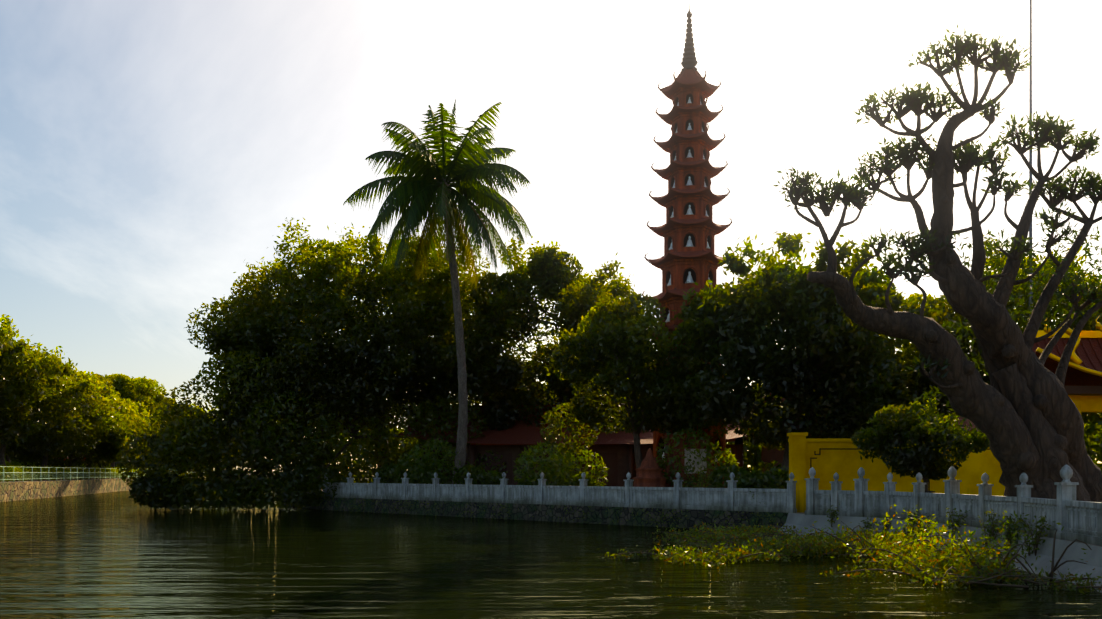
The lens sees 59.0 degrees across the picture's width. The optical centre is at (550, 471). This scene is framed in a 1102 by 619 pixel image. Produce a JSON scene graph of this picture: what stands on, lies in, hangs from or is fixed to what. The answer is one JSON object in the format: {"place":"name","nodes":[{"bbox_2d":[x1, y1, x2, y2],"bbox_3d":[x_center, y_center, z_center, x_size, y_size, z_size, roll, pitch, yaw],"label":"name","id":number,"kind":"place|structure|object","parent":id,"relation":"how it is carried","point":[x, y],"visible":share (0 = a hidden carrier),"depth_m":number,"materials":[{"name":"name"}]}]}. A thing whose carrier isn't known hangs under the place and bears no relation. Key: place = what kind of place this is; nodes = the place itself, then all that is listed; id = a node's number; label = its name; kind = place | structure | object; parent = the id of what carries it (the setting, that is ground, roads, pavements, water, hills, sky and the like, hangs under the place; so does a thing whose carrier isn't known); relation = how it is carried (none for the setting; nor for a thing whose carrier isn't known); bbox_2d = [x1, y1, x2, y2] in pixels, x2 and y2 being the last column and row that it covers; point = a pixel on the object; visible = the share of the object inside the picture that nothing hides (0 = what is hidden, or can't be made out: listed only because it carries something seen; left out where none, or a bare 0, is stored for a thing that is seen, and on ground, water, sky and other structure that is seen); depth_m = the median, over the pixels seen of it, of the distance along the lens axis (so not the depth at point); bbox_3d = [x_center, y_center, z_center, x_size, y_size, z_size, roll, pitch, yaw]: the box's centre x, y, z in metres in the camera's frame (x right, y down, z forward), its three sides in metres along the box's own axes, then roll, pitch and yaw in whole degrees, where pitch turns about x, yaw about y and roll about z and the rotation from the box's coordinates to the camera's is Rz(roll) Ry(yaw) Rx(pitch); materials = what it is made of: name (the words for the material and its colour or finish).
{"place":"outdoors","nodes":[
{"label":"outdoors","id":0,"kind":"place"},
{"bbox_2d":[0,474,249,482],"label":"promenade pavement","id":1,"kind":"structure","parent":0,"point":[57,480],"depth_m":73.96,"materials":[{"name":"beige concrete"}]},
{"bbox_2d":[0,314,78,410],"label":"promenade tree","id":2,"kind":"object","parent":1,"relation":"on","point":[25,366],"visible":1,"depth_m":61.59,"materials":[{"name":"green plant"}]},
{"bbox_2d":[0,335,103,480],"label":"promenade tree","id":3,"kind":"object","parent":1,"relation":"on","point":[64,406],"visible":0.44,"depth_m":70.55,"materials":[{"name":"green plant"}]},
{"bbox_2d":[0,370,136,466],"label":"promenade tree","id":4,"kind":"object","parent":1,"relation":"on","point":[110,429],"visible":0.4,"depth_m":77.75,"materials":[{"name":"green plant"}]},
{"bbox_2d":[6,384,153,470],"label":"promenade tree","id":5,"kind":"object","parent":1,"relation":"on","point":[107,452],"visible":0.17,"depth_m":84.83,"materials":[{"name":"green plant"}]},
{"bbox_2d":[0,464,211,481],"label":"promenade railing","id":6,"kind":"object","parent":1,"relation":"on","point":[34,475],"visible":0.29,"depth_m":73.58,"materials":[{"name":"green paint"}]},
{"bbox_2d":[88,390,162,478],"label":"promenade tree","id":7,"kind":"object","parent":1,"relation":"on","point":[142,412],"visible":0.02,"depth_m":95.44,"materials":[{"name":"green plant"}]},
{"bbox_2d":[93,373,169,477],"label":"promenade tree","id":8,"kind":"object","parent":1,"relation":"on","point":[133,389],"visible":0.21,"depth_m":100.66,"materials":[{"name":"green plant"}]},
{"bbox_2d":[130,377,179,462],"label":"promenade tree","id":9,"kind":"object","parent":1,"relation":"on","point":[168,410],"depth_m":110.86,"materials":[{"name":"green plant"}]},
{"bbox_2d":[187,403,209,417],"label":"promenade tree","id":10,"kind":"object","parent":1,"relation":"on","point":[193,404],"visible":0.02,"depth_m":147.60,"materials":[{"name":"green plant"}]},
{"bbox_2d":[0,473,1101,618],"bbox_3d":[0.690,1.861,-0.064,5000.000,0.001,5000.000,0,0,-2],"label":"lake water","id":11,"kind":"structure","parent":0,"point":[115,555],"depth_m":17.50,"materials":[{"name":"green liquid"}]},
{"bbox_2d":[0,475,267,501],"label":"embankment wall","id":12,"kind":"structure","parent":11,"relation":"in","point":[13,491],"depth_m":71.56,"materials":[{"name":"stone"}]},
{"bbox_2d":[284,497,1101,592],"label":"retaining wall","id":13,"kind":"structure","parent":11,"relation":"in","point":[1074,550],"depth_m":31.65,"materials":[{"name":"stone"}]},
{"bbox_2d":[322,472,796,512],"bbox_3d":[-1.872,0.626,38.753,26.119,1.231,0.260,0,0,45],"label":"balustrade","id":14,"kind":"object","parent":13,"relation":"on","point":[731,497],"visible":0.96,"depth_m":35.55,"materials":[{"name":"stone"}]},
{"bbox_2d":[328,458,1054,558],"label":"wall weeds","id":15,"kind":"object","parent":13,"relation":"on","point":[1035,543],"depth_m":22.43,"materials":[{"name":"green plant"}]},
{"bbox_2d":[804,464,1101,545],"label":"balustrade","id":16,"kind":"object","parent":13,"relation":"on","point":[1080,520],"visible":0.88,"depth_m":22.36,"materials":[{"name":"stone"}]},
{"bbox_2d":[601,505,1101,593],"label":"floating plants","id":17,"kind":"object","parent":11,"relation":"on","point":[904,553],"visible":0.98,"depth_m":19.75,"materials":[{"name":"green plant"}]},
{"bbox_2d":[0,0,1101,472],"label":"sky","id":18,"kind":"structure","parent":0,"point":[150,150],"materials":[{"name":"white"}]},
{"bbox_2d":[306,490,1101,546],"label":"island ground","id":19,"kind":"structure","parent":0,"point":[900,519],"depth_m":22.14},
{"bbox_2d":[116,217,506,509],"bbox_3d":[-12.000,-5.791,52.365,19.273,15.370,12.932,0,0,-2],"label":"island tree","id":20,"kind":"object","parent":19,"relation":"on","point":[304,365],"visible":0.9,"depth_m":48.80,"materials":[{"name":"green plant"}]},
{"bbox_2d":[343,99,531,483],"bbox_3d":[-5.275,-7.988,45.778,8.822,19.070,8.753,0,0,-2],"label":"coconut palm","id":21,"kind":"object","parent":19,"relation":"on","point":[428,180],"visible":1,"depth_m":45.02,"materials":[{"name":"green plant"}]},
{"bbox_2d":[444,234,655,444],"bbox_3d":[0.158,-5.665,52.311,11.381,14.412,9.837,0,0,-2],"label":"island tree","id":22,"kind":"object","parent":19,"relation":"on","point":[548,273],"visible":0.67,"depth_m":49.87,"materials":[{"name":"green plant"}]},
{"bbox_2d":[399,404,752,486],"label":"building","id":23,"kind":"structure","parent":19,"relation":"on","point":[615,451],"depth_m":49.34,"materials":[{"name":"tile"}]},
{"bbox_2d":[372,427,788,488],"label":"shrubs","id":24,"kind":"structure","parent":19,"relation":"on","point":[555,475],"depth_m":40.23,"materials":[{"name":"green plant"}]},
{"bbox_2d":[540,292,732,467],"bbox_3d":[3.552,-2.702,37.933,7.986,8.542,4.956,0,0,-2],"label":"island tree","id":25,"kind":"object","parent":19,"relation":"on","point":[618,336],"visible":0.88,"depth_m":37.15,"materials":[{"name":"green plant"}]},
{"bbox_2d":[632,448,666,486],"bbox_3d":[3.696,0.167,36.538,1.560,2.150,1.521,0,0,-2],"label":"brick stupa","id":26,"kind":"object","parent":19,"relation":"on","point":[649,470],"visible":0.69,"depth_m":36.15,"materials":[{"name":"red brick"}]},
{"bbox_2d":[654,436,717,487],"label":"brick screen wall","id":27,"kind":"structure","parent":19,"relation":"on","point":[685,460],"depth_m":37.41,"materials":[{"name":"paint"}]},
{"bbox_2d":[642,0,734,486],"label":"pagoda tower","id":28,"kind":"structure","parent":19,"relation":"on","point":[689,230],"depth_m":39.43,"materials":[{"name":"brick"}]},
{"bbox_2d":[293,426,1093,488],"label":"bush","id":29,"kind":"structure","parent":19,"relation":"on","point":[752,456],"depth_m":60.55,"materials":[{"name":"green plant"}]},
{"bbox_2d":[668,230,925,488],"bbox_3d":[8.984,-3.746,36.363,9.384,10.633,8.794,0,0,-36],"label":"round tree","id":30,"kind":"object","parent":19,"relation":"on","point":[826,366],"visible":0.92,"depth_m":34.26,"materials":[{"name":"green plant"}]},
{"bbox_2d":[851,397,989,492],"bbox_3d":[10.459,-0.304,27.852,3.779,3.698,2.791,0,0,-2],"label":"small tree","id":31,"kind":"object","parent":19,"relation":"on","point":[921,450],"visible":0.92,"depth_m":27.23,"materials":[{"name":"green plant"}]},
{"bbox_2d":[772,22,1101,501],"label":"pollarded tree","id":32,"kind":"object","parent":19,"relation":"on","point":[1021,412],"visible":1,"depth_m":20.56,"materials":[{"name":"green plant"}]},
{"bbox_2d":[879,233,1101,423],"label":"island tree","id":33,"kind":"object","parent":19,"relation":"on","point":[938,310],"visible":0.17,"depth_m":36.89,"materials":[{"name":"green plant"}]},
{"bbox_2d":[900,412,1101,472],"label":"tree","id":34,"kind":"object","parent":19,"relation":"on","point":[1094,439],"depth_m":37.76,"materials":[{"name":"green plant"}]},
{"bbox_2d":[1029,0,1032,316],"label":"flagpole","id":35,"kind":"object","parent":19,"relation":"on","point":[1030,92],"visible":0.15,"depth_m":34.38,"materials":[{"name":"grey metal"}]},
{"bbox_2d":[743,393,982,484],"bbox_3d":[15.354,-1.274,46.379,11.000,5.030,7.000,0,0,-7],"label":"tree","id":36,"kind":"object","parent":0,"point":[768,456],"depth_m":46.08,"materials":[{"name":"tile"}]},
{"bbox_2d":[787,432,1004,512],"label":"yellow wall","id":37,"kind":"structure","parent":0,"point":[826,459],"depth_m":29.80,"materials":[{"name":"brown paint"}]},
{"bbox_2d":[1032,315,1101,412],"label":"temple gate pavilion","id":38,"kind":"structure","parent":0,"point":[1083,384],"depth_m":30.30,"materials":[{"name":"yellow paint"}]},
{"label":"shore ground","id":39,"kind":"structure","parent":0,"visible":0},
{"bbox_2d":[209,402,297,471],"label":"distant tree","id":40,"kind":"object","parent":39,"relation":"on","point":[277,421],"visible":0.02,"depth_m":146.18,"materials":[{"name":"green plant"}]},
{"bbox_2d":[1084,412,1101,459],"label":"distant tree","id":41,"kind":"object","parent":39,"relation":"on","point":[1095,434],"depth_m":189.83,"materials":[{"name":"green plant"}]},
{"label":"bank ground","id":42,"kind":"structure","parent":0,"visible":0},
{"bbox_2d":[5,460,119,476],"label":"roadside hedge","id":43,"kind":"object","parent":42,"relation":"on","point":[13,464],"visible":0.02,"depth_m":84.94,"materials":[{"name":"green plant"}]},
{"bbox_2d":[4,456,199,467],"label":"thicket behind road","id":44,"kind":"object","parent":42,"relation":"on","point":[25,461],"depth_m":139.83,"materials":[{"name":"green plant"}]}
]}

